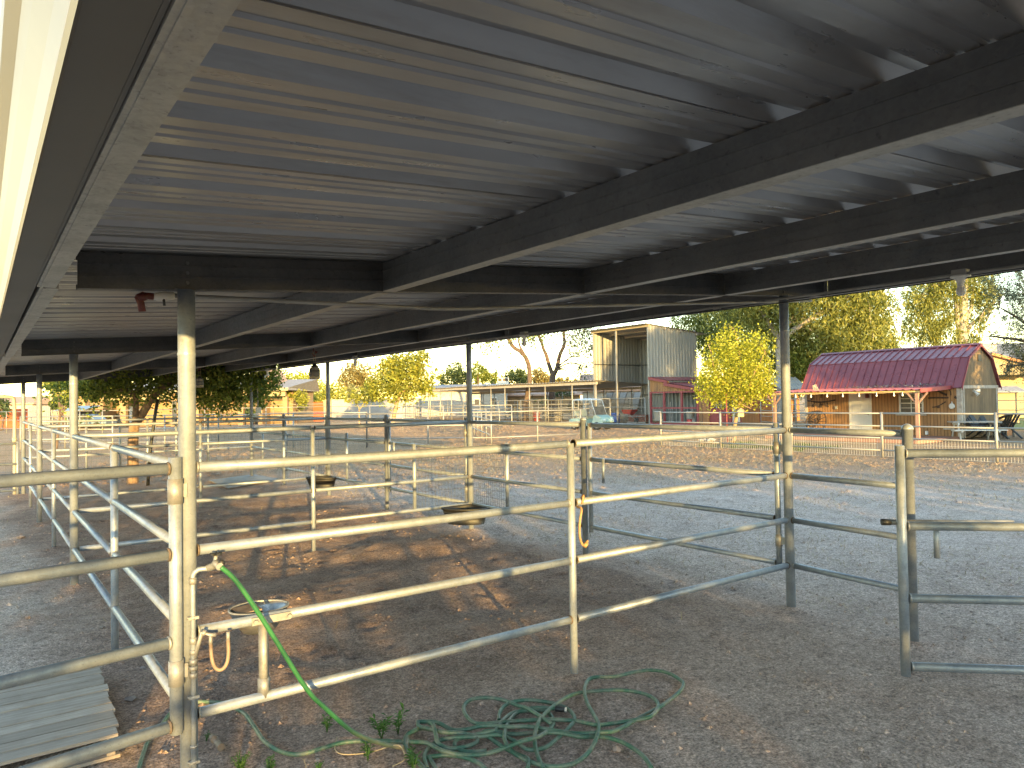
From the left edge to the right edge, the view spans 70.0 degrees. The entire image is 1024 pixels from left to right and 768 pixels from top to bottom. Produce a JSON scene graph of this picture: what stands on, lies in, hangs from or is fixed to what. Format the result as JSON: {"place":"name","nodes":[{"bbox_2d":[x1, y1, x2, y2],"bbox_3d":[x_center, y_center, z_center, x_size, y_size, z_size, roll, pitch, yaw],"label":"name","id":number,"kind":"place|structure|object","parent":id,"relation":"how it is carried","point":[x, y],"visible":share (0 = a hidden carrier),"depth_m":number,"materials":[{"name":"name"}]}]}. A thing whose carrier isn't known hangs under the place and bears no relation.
{"place":"outdoors","nodes":[
{"label":"outdoors","id":0,"kind":"place"},
{"bbox_2d":[4,396,49,408],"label":"ranch house","id":1,"kind":"structure","parent":0,"point":[30,401],"depth_m":105.99,"materials":[{"name":"grey paint"}]},
{"bbox_2d":[52,406,101,430],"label":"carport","id":2,"kind":"object","parent":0,"point":[81,411],"visible":0.17,"depth_m":57.56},
{"bbox_2d":[0,397,1023,767],"bbox_3d":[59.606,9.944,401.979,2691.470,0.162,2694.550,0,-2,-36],"label":"ground","id":3,"kind":"structure","parent":0,"point":[324,641],"depth_m":5.82,"materials":[{"name":"soil"}]},
{"bbox_2d":[0,392,12,430],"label":"background tree","id":4,"kind":"object","parent":3,"relation":"on","point":[5,405],"visible":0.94,"depth_m":59.98,"materials":[{"name":"green plant"}]},
{"bbox_2d":[0,395,16,493],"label":"bent pole","id":5,"kind":"object","parent":3,"relation":"on","point":[14,438],"visible":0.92,"depth_m":15.06,"materials":[{"name":"metal"}]},
{"bbox_2d":[0,441,18,493],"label":"fence","id":6,"kind":"object","parent":3,"relation":"on","point":[16,443],"visible":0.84,"depth_m":15.01,"materials":[{"name":"metal"}]},
{"bbox_2d":[0,409,27,427],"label":"board fence","id":7,"kind":"object","parent":3,"relation":"on","point":[10,422],"depth_m":65.91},
{"bbox_2d":[22,421,36,507],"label":"pipe fence","id":8,"kind":"object","parent":3,"relation":"on","point":[29,464],"visible":0.79,"depth_m":13.08,"materials":[{"name":"metal"}]},
{"bbox_2d":[28,406,50,430],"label":"corrugated fence","id":9,"kind":"object","parent":3,"relation":"on","point":[44,408],"visible":0.48,"depth_m":56.61,"materials":[{"name":"metal"}]},
{"bbox_2d":[37,425,69,547],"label":"pipe fence","id":10,"kind":"object","parent":3,"relation":"on","point":[55,493],"visible":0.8,"depth_m":9.08,"materials":[{"name":"metal"}]},
{"bbox_2d":[48,392,68,430],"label":"background tree","id":11,"kind":"object","parent":3,"relation":"on","point":[53,405],"visible":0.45,"depth_m":51.30,"materials":[{"name":"green plant"}]},
{"bbox_2d":[0,666,119,767],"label":"metal sheet","id":12,"kind":"object","parent":3,"relation":"on","point":[56,714],"visible":0.92,"depth_m":3.84,"materials":[{"name":"metal"}]},
{"bbox_2d":[42,382,128,448],"bbox_3d":[-18.125,0.794,29.887,3.330,3.893,5.794,1,-3,-60],"label":"background tree","id":13,"kind":"object","parent":3,"relation":"on","point":[59,418],"visible":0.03,"depth_m":29.98,"materials":[{"name":"green plant"}]},
{"bbox_2d":[60,414,116,430],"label":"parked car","id":14,"kind":"object","parent":3,"relation":"on","point":[97,418],"visible":0.28,"depth_m":56.47,"materials":[{"name":"white paint"}]},
{"bbox_2d":[20,414,218,449],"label":"pipe fence","id":15,"kind":"object","parent":3,"relation":"on","point":[112,429],"visible":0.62,"depth_m":29.11,"materials":[{"name":"metal"}]},
{"bbox_2d":[71,434,169,697],"bbox_3d":[-2.883,1.269,5.241,0.056,1.698,4.755,0,-2,-36],"label":"pipe fence","id":16,"kind":"object","parent":3,"relation":"on","point":[154,596],"visible":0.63,"depth_m":4.99,"materials":[{"name":"metal"}]},
{"bbox_2d":[25,416,249,489],"bbox_3d":[-8.232,1.615,16.483,4.571,1.698,0.060,0,-2,-36],"label":"pipe fence","id":17,"kind":"object","parent":3,"relation":"on","point":[86,454],"visible":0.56,"depth_m":16.43,"materials":[{"name":"metal"}]},
{"bbox_2d":[146,399,158,485],"bbox_3d":[-8.018,1.369,16.297,0.336,2.060,0.077,-1,-1,10],"label":"support prop","id":18,"kind":"object","parent":3,"relation":"on","point":[152,437],"visible":0.57,"depth_m":16.27,"materials":[{"name":"black wood"}]},
{"bbox_2d":[32,364,288,483],"bbox_3d":[-8.602,-0.329,17.822,5.631,5.484,5.651,0,-2,-36],"label":"shade tree","id":19,"kind":"object","parent":3,"relation":"on","point":[221,385],"visible":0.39,"depth_m":16.98,"materials":[{"name":"green plant"}]},
{"bbox_2d":[42,417,326,507],"bbox_3d":[-5.369,1.478,12.571,4.569,1.698,0.060,0,-2,-36],"label":"pipe fence","id":20,"kind":"object","parent":3,"relation":"on","point":[200,443],"visible":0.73,"depth_m":12.58,"materials":[{"name":"metal"}]},
{"bbox_2d":[78,370,318,426],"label":"ranch house","id":21,"kind":"structure","parent":3,"relation":"on","point":[310,386],"depth_m":66.14,"materials":[{"name":"beige paint"}]},
{"bbox_2d":[0,405,414,433],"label":"pipe fence","id":22,"kind":"object","parent":3,"relation":"on","point":[204,426],"visible":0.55,"depth_m":51.44,"materials":[{"name":"metal"}]},
{"bbox_2d":[228,750,251,767],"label":"weed","id":23,"kind":"object","parent":3,"relation":"on","point":[240,763],"visible":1,"depth_m":3.49,"materials":[{"name":"green plant"}]},
{"bbox_2d":[209,474,277,488],"bbox_3d":[-6.106,2.216,16.737,1.481,0.026,2.670,0,-2,-36],"label":"rubber mat","id":24,"kind":"object","parent":3,"relation":"on","point":[246,478],"visible":0.7,"depth_m":16.92,"materials":[{"name":"rubber"}]},
{"bbox_2d":[251,413,285,484],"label":"pipe fence","id":25,"kind":"object","parent":3,"relation":"on","point":[263,448],"visible":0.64,"depth_m":16.99,"materials":[{"name":"metal"}]},
{"bbox_2d":[78,420,469,551],"bbox_3d":[-2.435,1.337,8.561,4.569,1.698,0.060,0,-2,-36],"label":"pipe fence","id":26,"kind":"object","parent":3,"relation":"on","point":[313,521],"visible":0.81,"depth_m":8.59,"materials":[{"name":"metal"}]},
{"bbox_2d":[306,475,335,487],"bbox_3d":[-3.544,1.830,13.574,0.473,0.209,0.473,0,-2,-36],"label":"feed tub","id":27,"kind":"object","parent":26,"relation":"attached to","point":[324,481],"visible":0.86,"depth_m":13.48,"materials":[{"name":"plastic"}]},
{"bbox_2d":[217,412,367,447],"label":"pipe fence","id":28,"kind":"object","parent":3,"relation":"on","point":[288,426],"visible":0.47,"depth_m":29.11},
{"bbox_2d":[286,389,310,423],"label":"tree","id":29,"kind":"object","parent":3,"relation":"on","point":[300,398],"visible":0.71,"depth_m":64.51,"materials":[{"name":"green plant"}]},
{"bbox_2d":[290,366,325,397],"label":"background tree","id":30,"kind":"object","parent":3,"relation":"on","point":[303,376],"visible":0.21,"depth_m":91.21,"materials":[{"name":"green plant"}]},
{"bbox_2d":[313,378,351,405],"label":"background tree","id":31,"kind":"object","parent":3,"relation":"on","point":[317,397],"visible":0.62,"depth_m":82.59,"materials":[{"name":"green plant"}]},
{"bbox_2d":[137,700,554,767],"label":"garden hose","id":32,"kind":"object","parent":3,"relation":"on","point":[475,753],"visible":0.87,"depth_m":3.71,"materials":[{"name":"rubber"}]},
{"bbox_2d":[333,358,376,398],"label":"olive tree","id":33,"kind":"object","parent":3,"relation":"on","point":[357,376],"visible":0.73,"depth_m":108.75,"materials":[{"name":"green plant"}]},
{"bbox_2d":[328,415,388,509],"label":"pipe fence","id":34,"kind":"object","parent":3,"relation":"on","point":[346,439],"visible":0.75,"depth_m":12.57,"materials":[{"name":"metal"}]},
{"bbox_2d":[344,384,383,423],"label":"tree","id":35,"kind":"object","parent":3,"relation":"on","point":[357,398],"visible":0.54,"depth_m":56.68,"materials":[{"name":"plant"}]},
{"bbox_2d":[332,398,414,417],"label":"block wall","id":36,"kind":"structure","parent":3,"relation":"on","point":[353,408],"depth_m":81.88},
{"bbox_2d":[368,713,391,738],"bbox_3d":[-0.687,1.789,3.818,0.136,0.140,0.108,-1,-1,-10],"label":"weed","id":37,"kind":"object","parent":3,"relation":"on","point":[384,724],"visible":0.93,"depth_m":3.82,"materials":[{"name":"green plant"}]},
{"bbox_2d":[359,350,441,422],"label":"acacia tree","id":38,"kind":"object","parent":3,"relation":"on","point":[398,377],"visible":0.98,"depth_m":54.47,"materials":[{"name":"green plant"}]},
{"bbox_2d":[404,745,421,767],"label":"weed","id":39,"kind":"object","parent":3,"relation":"on","point":[412,761],"visible":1,"depth_m":3.47,"materials":[{"name":"green plant"}]},
{"bbox_2d":[403,728,486,767],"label":"garden hose","id":40,"kind":"object","parent":3,"relation":"on","point":[430,757],"visible":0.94,"depth_m":3.56,"materials":[{"name":"rubber"}]},
{"bbox_2d":[437,358,465,384],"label":"background tree","id":41,"kind":"object","parent":3,"relation":"on","point":[456,375],"visible":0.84,"depth_m":123.46,"materials":[{"name":"green plant"}]},
{"bbox_2d":[402,404,512,430],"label":"pipe fence","id":42,"kind":"object","parent":3,"relation":"on","point":[443,415],"visible":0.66,"depth_m":43.21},
{"bbox_2d":[422,384,506,416],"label":"ranch house","id":43,"kind":"structure","parent":3,"relation":"on","point":[446,396],"depth_m":88.00,"materials":[{"name":"grey paint"}]},
{"bbox_2d":[366,409,580,445],"bbox_3d":[-1.372,1.798,28.649,8.676,1.460,1.530,-1,-1,-7],"label":"pipe fence","id":44,"kind":"object","parent":3,"relation":"on","point":[490,412],"visible":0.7,"depth_m":28.41,"materials":[{"name":"metal"}]},
{"bbox_2d":[472,357,499,383],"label":"background tree","id":45,"kind":"object","parent":3,"relation":"on","point":[484,375],"visible":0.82,"depth_m":118.55,"materials":[{"name":"green plant"}]},
{"bbox_2d":[472,408,507,440],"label":"pipe fence","id":46,"kind":"object","parent":3,"relation":"on","point":[481,417],"visible":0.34,"depth_m":36.79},
{"bbox_2d":[196,427,789,718],"bbox_3d":[0.416,1.201,4.663,4.567,1.698,0.056,0,-2,-36],"label":"pipe fence","id":47,"kind":"object","parent":3,"relation":"on","point":[571,502],"visible":0.89,"depth_m":4.21,"materials":[{"name":"metal"}]},
{"bbox_2d":[194,599,291,697],"bbox_3d":[-1.231,1.292,3.485,0.339,0.397,0.522,-1,-1,6],"label":"automatic waterer","id":48,"kind":"object","parent":47,"relation":"attached to","point":[245,609],"visible":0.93,"depth_m":3.48,"materials":[{"name":"metal"}]},
{"bbox_2d":[576,494,588,547],"bbox_3d":[0.452,0.877,4.684,0.071,0.337,0.116,-1,-1,-3],"label":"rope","id":49,"kind":"object","parent":47,"relation":"hanging from","point":[585,544],"visible":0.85,"depth_m":4.64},
{"bbox_2d":[422,698,576,767],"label":"garden hose","id":50,"kind":"object","parent":3,"relation":"on","point":[511,739],"visible":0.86,"depth_m":3.76,"materials":[{"name":"rubber"}]},
{"bbox_2d":[419,400,585,421],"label":"pipe fence","id":51,"kind":"object","parent":3,"relation":"on","point":[538,404],"visible":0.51,"depth_m":61.64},
{"bbox_2d":[462,334,553,420],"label":"mesquite tree","id":52,"kind":"object","parent":3,"relation":"on","point":[524,356],"visible":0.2,"depth_m":61.85,"materials":[{"name":"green plant"}]},
{"bbox_2d":[0,0,1023,767],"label":"shade shelter","id":53,"kind":"object","parent":3,"relation":"on","point":[478,152],"visible":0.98,"depth_m":2.19,"materials":[{"name":"metal"}]},
{"bbox_2d":[0,457,187,767],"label":"pipe gate","id":54,"kind":"structure","parent":53,"relation":"attached to","point":[171,469],"depth_m":3.06,"materials":[{"name":"metal"}]},
{"bbox_2d":[187,551,224,767],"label":"standpipe","id":55,"kind":"object","parent":53,"relation":"attached to","point":[216,564],"visible":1,"depth_m":3.24,"materials":[{"name":"metal"}]},
{"bbox_2d":[220,565,430,749],"bbox_3d":[-0.825,1.320,3.526,1.120,1.053,0.138,0,-2,-43],"label":"garden hose","id":56,"kind":"object","parent":55,"relation":"attached to","point":[278,644],"visible":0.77,"depth_m":3.38,"materials":[{"name":"rubber"}]},
{"bbox_2d":[284,415,326,475],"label":"pipe gate","id":57,"kind":"structure","parent":53,"relation":"attached to","point":[300,453],"depth_m":15.14,"materials":[{"name":"metal"}]},
{"bbox_2d":[309,348,319,378],"bbox_3d":[-2.828,-0.291,10.471,0.154,0.444,0.154,0,-2,-36],"label":"hanging jar","id":58,"kind":"object","parent":53,"relation":"hanging from","point":[314,371],"visible":1,"depth_m":10.42,"materials":[{"name":"plastic"}]},
{"bbox_2d":[387,417,467,502],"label":"pipe gate","id":59,"kind":"structure","parent":53,"relation":"attached to","point":[390,465],"depth_m":10.92,"materials":[{"name":"metal"}]},
{"bbox_2d":[441,504,488,524],"bbox_3d":[-0.613,1.721,9.548,0.495,0.219,0.495,0,-2,-36],"label":"feed tub","id":60,"kind":"object","parent":53,"relation":"attached to","point":[459,509],"visible":0.66,"depth_m":9.48,"materials":[{"name":"black rubber"}]},
{"bbox_2d":[134,291,811,311],"bbox_3d":[0.481,-0.539,4.908,5.429,0.426,0.046,0,-2,-36],"label":"water line","id":61,"kind":"object","parent":53,"relation":"attached to","point":[142,297],"visible":0.99,"depth_m":4.05,"materials":[{"name":"white plastic"}]},
{"bbox_2d":[251,264,1023,371],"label":"roof beam","id":62,"kind":"structure","parent":53,"relation":"attached to","point":[815,294],"depth_m":6.36,"materials":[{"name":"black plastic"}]},
{"bbox_2d":[950,268,970,295],"bbox_3d":[2.996,-0.676,4.881,0.124,0.175,0.124,0,-2,-36],"label":"lamp","id":63,"kind":"object","parent":62,"relation":"hanging from","point":[958,276],"visible":1,"depth_m":4.86,"materials":[{"name":"metal"}]},
{"bbox_2d":[587,422,784,570],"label":"pipe gate","id":64,"kind":"structure","parent":53,"relation":"attached to","point":[779,537],"depth_m":6.76,"materials":[{"name":"metal"}]},
{"bbox_2d":[880,445,1023,676],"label":"pipe gate","id":65,"kind":"structure","parent":53,"relation":"attached to","point":[904,525],"depth_m":4.45,"materials":[{"name":"metal"}]},
{"bbox_2d":[0,444,1023,767],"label":"dry straw","id":66,"kind":"object","parent":3,"relation":"on","point":[596,466],"visible":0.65,"depth_m":14.08,"materials":[{"name":"plant"}]},
{"bbox_2d":[500,362,526,383],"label":"background tree","id":67,"kind":"object","parent":3,"relation":"on","point":[517,376],"visible":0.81,"depth_m":113.50,"materials":[{"name":"green plant"}]},
{"bbox_2d":[19,424,1023,531],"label":"dirt clods","id":68,"kind":"object","parent":3,"relation":"on","point":[398,431],"visible":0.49,"depth_m":23.56,"materials":[{"name":"soil"}]},
{"bbox_2d":[470,417,588,553],"bbox_3d":[0.141,1.274,8.969,0.075,1.758,2.313,0,-2,-36],"label":"pipe fence","id":69,"kind":"object","parent":3,"relation":"on","point":[582,458],"visible":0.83,"depth_m":8.65,"materials":[{"name":"metal"}]},
{"bbox_2d":[413,380,647,421],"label":"open barn","id":70,"kind":"structure","parent":3,"relation":"on","point":[565,386],"depth_m":62.70,"materials":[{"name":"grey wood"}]},
{"bbox_2d":[532,365,549,382],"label":"background tree","id":71,"kind":"object","parent":3,"relation":"on","point":[536,373],"visible":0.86,"depth_m":120.35,"materials":[{"name":"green plant"}]},
{"bbox_2d":[416,668,684,767],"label":"garden hose","id":72,"kind":"object","parent":3,"relation":"on","point":[505,727],"visible":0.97,"depth_m":3.84,"materials":[{"name":"green plastic"}]},
{"bbox_2d":[509,326,607,414],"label":"mesquite tree","id":73,"kind":"object","parent":3,"relation":"on","point":[553,374],"visible":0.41,"depth_m":67.82,"materials":[{"name":"brown plant"}]},
{"bbox_2d":[462,688,659,767],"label":"garden hose","id":74,"kind":"object","parent":3,"relation":"on","point":[542,718],"visible":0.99,"depth_m":3.95,"materials":[{"name":"rubber"}]},
{"bbox_2d":[482,729,653,767],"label":"garden hose","id":75,"kind":"object","parent":3,"relation":"on","point":[642,755],"visible":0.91,"depth_m":3.74,"materials":[{"name":"rubber"}]},
{"bbox_2d":[520,398,645,423],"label":"pipe fence","id":76,"kind":"object","parent":3,"relation":"on","point":[578,407],"visible":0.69,"depth_m":55.10,"materials":[{"name":"metal"}]},
{"bbox_2d":[569,398,613,429],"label":"golf cart","id":77,"kind":"object","parent":3,"relation":"on","point":[601,416],"visible":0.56,"depth_m":42.22,"materials":[{"name":"white paint"}]},
{"bbox_2d":[605,392,640,419],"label":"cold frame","id":78,"kind":"object","parent":3,"relation":"on","point":[625,395],"visible":0.42,"depth_m":61.45,"materials":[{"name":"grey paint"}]},
{"bbox_2d":[660,411,719,447],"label":"fence","id":79,"kind":"object","parent":3,"relation":"on","point":[680,441],"visible":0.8,"depth_m":26.06,"materials":[{"name":"metal"}]},
{"bbox_2d":[648,377,799,424],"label":"tack room","id":80,"kind":"object","parent":3,"relation":"on","point":[679,396],"visible":0.35,"depth_m":48.53,"materials":[{"name":"red wood"}]},
{"bbox_2d":[711,408,730,422],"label":"lower door","id":81,"kind":"structure","parent":80,"relation":"in","point":[715,416],"depth_m":47.04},
{"bbox_2d":[688,314,780,442],"bbox_3d":[8.770,-0.215,28.538,3.601,5.102,3.052,-1,-1,21],"label":"young tree","id":82,"kind":"object","parent":3,"relation":"on","point":[723,381],"visible":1,"depth_m":28.36,"materials":[{"name":"yellow plant"}]},
{"bbox_2d":[719,412,781,450],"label":"fence","id":83,"kind":"object","parent":3,"relation":"on","point":[745,443],"visible":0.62,"depth_m":23.90,"materials":[{"name":"metal"}]},
{"bbox_2d":[697,440,840,451],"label":"grass tufts","id":84,"kind":"object","parent":3,"relation":"on","point":[798,449],"visible":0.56,"depth_m":25.21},
{"bbox_2d":[664,281,906,421],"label":"eucalyptus","id":85,"kind":"object","parent":3,"relation":"on","point":[869,325],"visible":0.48,"depth_m":46.33,"materials":[{"name":"green plant"}]},
{"bbox_2d":[771,377,803,423],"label":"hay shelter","id":86,"kind":"object","parent":3,"relation":"on","point":[795,383],"visible":0.39,"depth_m":45.07,"materials":[{"name":"metal"}]},
{"bbox_2d":[790,337,809,421],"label":"background tree","id":87,"kind":"object","parent":3,"relation":"on","point":[798,368],"visible":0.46,"depth_m":47.14,"materials":[{"name":"green plant"}]},
{"bbox_2d":[791,412,880,455],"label":"fence","id":88,"kind":"object","parent":3,"relation":"on","point":[829,448],"visible":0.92,"depth_m":21.55,"materials":[{"name":"metal"}]},
{"bbox_2d":[789,424,918,641],"bbox_3d":[2.564,1.164,5.556,0.083,1.741,1.029,0,-2,-31],"label":"pipe fence","id":89,"kind":"object","parent":3,"relation":"on","point":[905,432],"visible":0.84,"depth_m":5.34,"materials":[{"name":"metal"}]},
{"bbox_2d":[765,433,959,443],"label":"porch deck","id":90,"kind":"structure","parent":3,"relation":"on","point":[867,439],"depth_m":27.77,"materials":[{"name":"wood"}]},
{"bbox_2d":[768,343,1001,437],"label":"gambrel shed","id":91,"kind":"structure","parent":3,"relation":"on","point":[960,371],"depth_m":29.41,"materials":[{"name":"red"}]},
{"bbox_2d":[850,393,870,428],"bbox_3d":[14.627,1.230,30.701,0.125,1.800,0.840,0,-2,-36],"label":"door","id":92,"kind":"structure","parent":91,"relation":"in","point":[861,404],"depth_m":30.70,"materials":[{"name":"white paint"}]},
{"bbox_2d":[896,393,925,415],"bbox_3d":[15.842,0.801,29.027,0.150,0.900,1.140,0,-2,-36],"label":"window","id":93,"kind":"structure","parent":91,"relation":"in","point":[906,405],"depth_m":29.12,"materials":[{"name":"white glass"}]},
{"bbox_2d":[880,412,994,461],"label":"fence","id":94,"kind":"object","parent":3,"relation":"on","point":[885,438],"visible":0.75,"depth_m":19.24,"materials":[{"name":"metal"}]},
{"bbox_2d":[897,273,1007,347],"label":"eucalyptus","id":95,"kind":"object","parent":3,"relation":"on","point":[930,301],"visible":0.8,"depth_m":57.48,"materials":[{"name":"green plant"}]},
{"bbox_2d":[943,421,1007,440],"bbox_3d":[17.193,1.747,27.170,1.700,0.721,1.490,-1,-1,16],"label":"picnic table","id":96,"kind":"object","parent":3,"relation":"on","point":[954,423],"visible":0.82,"depth_m":26.90,"materials":[{"name":"grey wood"}]},
{"bbox_2d":[962,415,998,439],"bbox_3d":[17.654,1.602,27.573,0.790,0.997,1.028,0,-1,-26],"label":"garden chair","id":97,"kind":"object","parent":3,"relation":"on","point":[972,417],"visible":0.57,"depth_m":27.68,"materials":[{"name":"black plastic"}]},
{"bbox_2d":[949,343,1023,417],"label":"ranch house","id":98,"kind":"structure","parent":3,"relation":"on","point":[1006,381],"depth_m":50.02,"materials":[{"name":"paint"}]},
{"bbox_2d":[994,412,1023,463],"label":"fence","id":99,"kind":"object","parent":3,"relation":"on","point":[996,431],"visible":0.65,"depth_m":18.04,"materials":[{"name":"metal"}]},
{"bbox_2d":[998,415,1023,438],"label":"garden chair","id":100,"kind":"object","parent":3,"relation":"on","point":[1006,421],"visible":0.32,"depth_m":27.73,"materials":[{"name":"black plastic"}]},
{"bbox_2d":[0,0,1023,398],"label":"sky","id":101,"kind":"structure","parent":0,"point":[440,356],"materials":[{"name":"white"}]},
{"bbox_2d":[507,388,581,413],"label":"ranch house","id":102,"kind":"structure","parent":0,"point":[521,396],"depth_m":95.00,"materials":[{"name":"beige paint"}]},
{"bbox_2d":[577,374,640,414],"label":"ranch house","id":103,"kind":"structure","parent":0,"point":[599,394],"depth_m":78.02,"materials":[{"name":"grey paint"}]},
{"bbox_2d":[587,323,705,423],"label":"hay barn","id":104,"kind":"structure","parent":0,"point":[639,353],"depth_m":53.61,"materials":[{"name":"metal"}]},
{"bbox_2d":[1014,418,1023,429],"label":"lawn","id":105,"kind":"structure","parent":0,"point":[1021,421],"depth_m":38.25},
{"bbox_2d":[978,271,1023,396],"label":"feathery tree","id":106,"kind":"object","parent":105,"relation":"on","point":[1008,294],"visible":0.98,"depth_m":32.98,"materials":[{"name":"green plant"}]},
{"bbox_2d":[998,386,1023,422],"bbox_3d":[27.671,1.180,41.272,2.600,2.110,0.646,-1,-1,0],"label":"building","id":107,"kind":"structure","parent":105,"relation":"on","point":[1006,406],"depth_m":41.49,"materials":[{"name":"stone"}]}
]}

